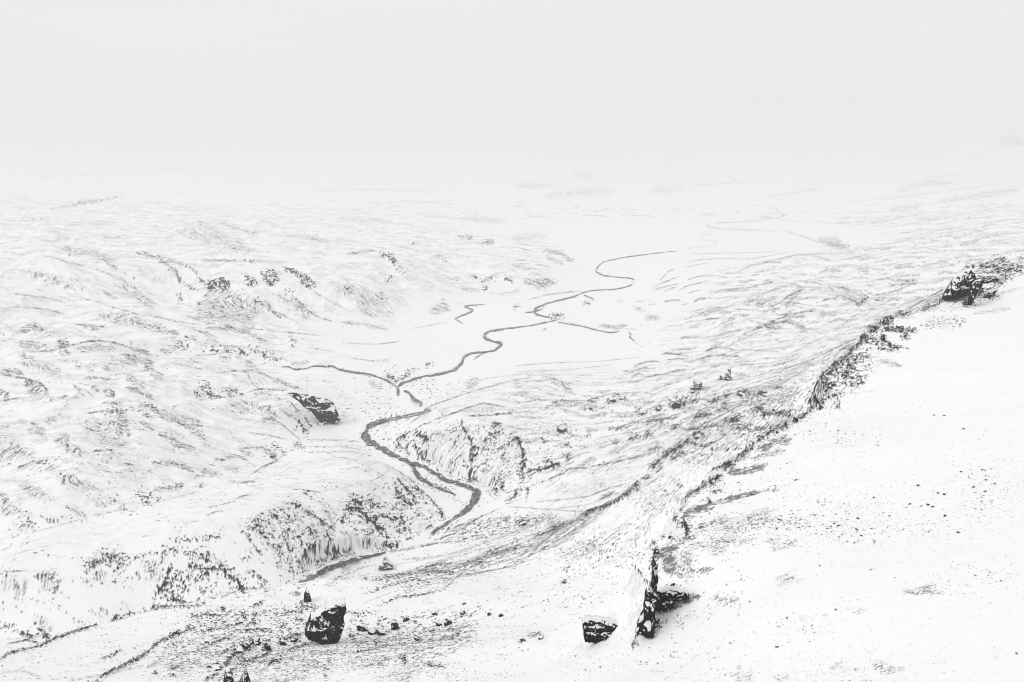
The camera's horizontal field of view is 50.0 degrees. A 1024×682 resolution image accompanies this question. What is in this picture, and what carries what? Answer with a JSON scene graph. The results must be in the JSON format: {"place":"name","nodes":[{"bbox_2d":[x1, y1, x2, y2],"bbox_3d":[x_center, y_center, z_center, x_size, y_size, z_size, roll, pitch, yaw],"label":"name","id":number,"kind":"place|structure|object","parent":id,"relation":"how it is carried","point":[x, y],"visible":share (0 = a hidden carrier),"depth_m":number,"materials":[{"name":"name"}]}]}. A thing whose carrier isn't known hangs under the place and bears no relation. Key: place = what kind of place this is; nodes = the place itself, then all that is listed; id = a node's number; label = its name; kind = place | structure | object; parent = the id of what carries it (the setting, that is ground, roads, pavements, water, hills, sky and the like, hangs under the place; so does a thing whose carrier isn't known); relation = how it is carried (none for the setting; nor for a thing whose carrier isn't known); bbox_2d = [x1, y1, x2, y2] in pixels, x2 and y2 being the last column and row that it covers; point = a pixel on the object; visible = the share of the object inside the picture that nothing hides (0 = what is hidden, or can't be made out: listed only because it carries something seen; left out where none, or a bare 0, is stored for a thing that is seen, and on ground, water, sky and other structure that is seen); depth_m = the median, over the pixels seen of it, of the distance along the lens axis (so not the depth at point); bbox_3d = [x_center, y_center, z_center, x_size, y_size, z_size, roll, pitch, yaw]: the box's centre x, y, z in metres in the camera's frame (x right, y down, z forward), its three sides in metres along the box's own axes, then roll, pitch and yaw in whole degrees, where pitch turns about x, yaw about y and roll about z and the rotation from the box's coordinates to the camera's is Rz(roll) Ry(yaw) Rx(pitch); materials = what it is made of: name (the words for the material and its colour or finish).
{"place":"outdoors","nodes":[
{"label":"outdoors","id":0,"kind":"place"},
{"bbox_2d":[281,295,617,386],"bbox_3d":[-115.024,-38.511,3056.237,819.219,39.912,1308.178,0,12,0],"label":"stream","id":1,"kind":"structure","parent":0,"point":[389,381],"depth_m":2531.65,"materials":[{"name":"liquid"}]},
{"bbox_2d":[295,251,672,594],"bbox_3d":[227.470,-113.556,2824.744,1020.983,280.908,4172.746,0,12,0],"label":"river","id":2,"kind":"structure","parent":0,"point":[475,496],"depth_m":1954.22,"materials":[{"name":"liquid"}]},
{"bbox_2d":[0,133,1023,681],"bbox_3d":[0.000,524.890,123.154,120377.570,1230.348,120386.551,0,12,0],"label":"ground","id":3,"kind":"structure","parent":0,"point":[190,489],"depth_m":1879.88,"materials":[{"name":"white snow"}]},
{"bbox_2d":[209,664,221,671],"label":"boulder","id":4,"kind":"object","parent":3,"relation":"on","point":[215,667],"visible":0.99,"depth_m":495.94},
{"bbox_2d":[223,667,233,681],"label":"rock stack","id":5,"kind":"object","parent":3,"relation":"on","point":[228,676],"visible":1,"depth_m":455.82,"materials":[{"name":"grey stone"}]},
{"bbox_2d":[234,645,243,653],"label":"boulder","id":6,"kind":"object","parent":3,"relation":"on","point":[239,649],"visible":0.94,"depth_m":577.77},
{"bbox_2d":[239,668,250,681],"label":"rock pyramid","id":7,"kind":"object","parent":3,"relation":"on","point":[245,677],"visible":1,"depth_m":454.46,"materials":[{"name":"grey stone"}]},
{"bbox_2d":[242,641,250,649],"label":"boulder","id":8,"kind":"object","parent":3,"relation":"on","point":[246,644],"visible":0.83,"depth_m":602.30,"materials":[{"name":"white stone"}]},
{"bbox_2d":[252,637,260,644],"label":"boulder","id":9,"kind":"object","parent":3,"relation":"on","point":[256,640],"visible":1,"depth_m":622.60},
{"bbox_2d":[264,641,269,649],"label":"boulder","id":10,"kind":"object","parent":3,"relation":"on","point":[267,645],"visible":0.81,"depth_m":597.97,"materials":[{"name":"grey stone"}]},
{"bbox_2d":[273,656,281,661],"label":"boulder","id":11,"kind":"object","parent":3,"relation":"on","point":[278,659],"visible":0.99,"depth_m":515.35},
{"bbox_2d":[279,639,286,644],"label":"boulder","id":12,"kind":"object","parent":3,"relation":"on","point":[282,642],"visible":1,"depth_m":625.58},
{"bbox_2d":[290,636,298,641],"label":"boulder","id":13,"kind":"object","parent":3,"relation":"on","point":[295,639],"visible":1,"depth_m":636.18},
{"bbox_2d":[303,589,311,601],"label":"rock tooth","id":14,"kind":"object","parent":3,"relation":"on","point":[307,597],"visible":1,"depth_m":728.10},
{"bbox_2d":[288,390,339,425],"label":"cliff crag","id":15,"kind":"structure","parent":3,"relation":"on","point":[322,409],"depth_m":2087.16,"materials":[{"name":"grey stone"}]},
{"bbox_2d":[305,597,345,644],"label":"rock outcrop","id":16,"kind":"object","parent":3,"relation":"on","point":[325,623],"visible":0.99,"depth_m":626.89,"materials":[{"name":"black stone"}]},
{"bbox_2d":[357,623,367,631],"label":"boulder","id":17,"kind":"object","parent":3,"relation":"on","point":[362,627],"visible":1,"depth_m":671.13,"materials":[{"name":"grey stone"}]},
{"bbox_2d":[368,627,375,634],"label":"boulder","id":18,"kind":"object","parent":3,"relation":"on","point":[371,630],"visible":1,"depth_m":666.23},
{"bbox_2d":[376,628,384,635],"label":"boulder","id":19,"kind":"object","parent":3,"relation":"on","point":[380,631],"visible":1,"depth_m":664.59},
{"bbox_2d":[378,555,392,570],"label":"rock pinnacle","id":20,"kind":"object","parent":3,"relation":"on","point":[386,563],"visible":1,"depth_m":1503.89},
{"bbox_2d":[391,620,399,629],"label":"boulder","id":21,"kind":"object","parent":3,"relation":"on","point":[394,625],"visible":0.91,"depth_m":675.82,"materials":[{"name":"grey stone"}]},
{"bbox_2d":[444,618,451,625],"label":"boulder","id":22,"kind":"object","parent":3,"relation":"on","point":[448,621],"visible":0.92,"depth_m":666.26,"materials":[{"name":"grey stone"}]},
{"bbox_2d":[538,632,544,639],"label":"boulder","id":23,"kind":"object","parent":3,"relation":"on","point":[541,636],"visible":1,"depth_m":438.53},
{"bbox_2d":[557,426,565,432],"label":"boulder","id":24,"kind":"object","parent":3,"relation":"on","point":[561,429],"visible":1,"depth_m":1917.20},
{"bbox_2d":[582,615,617,643],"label":"rock slab","id":25,"kind":"object","parent":3,"relation":"on","point":[596,629],"visible":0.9,"depth_m":389.97,"materials":[{"name":"black stone"}]},
{"bbox_2d":[639,408,646,413],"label":"boulder","id":26,"kind":"object","parent":3,"relation":"on","point":[643,411],"visible":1,"depth_m":1954.50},
{"bbox_2d":[635,561,657,637],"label":"cliff pillar","id":27,"kind":"structure","parent":3,"relation":"on","point":[645,627],"depth_m":364.67,"materials":[{"name":"stone"}]},
{"bbox_2d":[655,585,689,611],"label":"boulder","id":28,"kind":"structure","parent":3,"relation":"on","point":[668,597],"depth_m":371.55,"materials":[{"name":"black stone"}]},
{"bbox_2d":[672,401,680,408],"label":"boulder","id":29,"kind":"object","parent":3,"relation":"on","point":[675,405],"visible":1,"depth_m":1905.12,"materials":[{"name":"grey stone"}]},
{"bbox_2d":[690,378,701,389],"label":"rock fin","id":30,"kind":"object","parent":3,"relation":"on","point":[696,384],"visible":1,"depth_m":2006.52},
{"bbox_2d":[710,409,717,413],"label":"boulder","id":31,"kind":"object","parent":3,"relation":"on","point":[713,411],"visible":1,"depth_m":1650.12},
{"bbox_2d":[718,368,734,380],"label":"rock spire","id":32,"kind":"object","parent":3,"relation":"on","point":[726,375],"visible":1,"depth_m":2028.77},
{"bbox_2d":[546,392,1023,681],"bbox_3d":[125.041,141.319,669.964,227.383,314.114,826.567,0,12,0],"label":"gravel","id":33,"kind":"structure","parent":3,"relation":"on","point":[845,541],"depth_m":377.18,"materials":[{"name":"stone"}]},
{"bbox_2d":[941,268,974,298],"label":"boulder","id":34,"kind":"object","parent":3,"relation":"on","point":[959,285],"depth_m":876.94,"materials":[{"name":"grey stone"}]},
{"bbox_2d":[967,279,982,304],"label":"boulder","id":35,"kind":"object","parent":3,"relation":"on","point":[976,286],"visible":1,"depth_m":838.59,"materials":[{"name":"grey stone"}]},
{"bbox_2d":[975,273,999,282],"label":"boulder","id":36,"kind":"object","parent":3,"relation":"on","point":[987,278],"visible":0.88,"depth_m":940.30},
{"bbox_2d":[983,289,995,297],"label":"rock ledge","id":37,"kind":"object","parent":3,"relation":"on","point":[989,293],"visible":1,"depth_m":874.38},
{"bbox_2d":[0,0,1023,135],"label":"sky","id":38,"kind":"structure","parent":0,"point":[741,67],"materials":[{"name":"white"}]}
]}

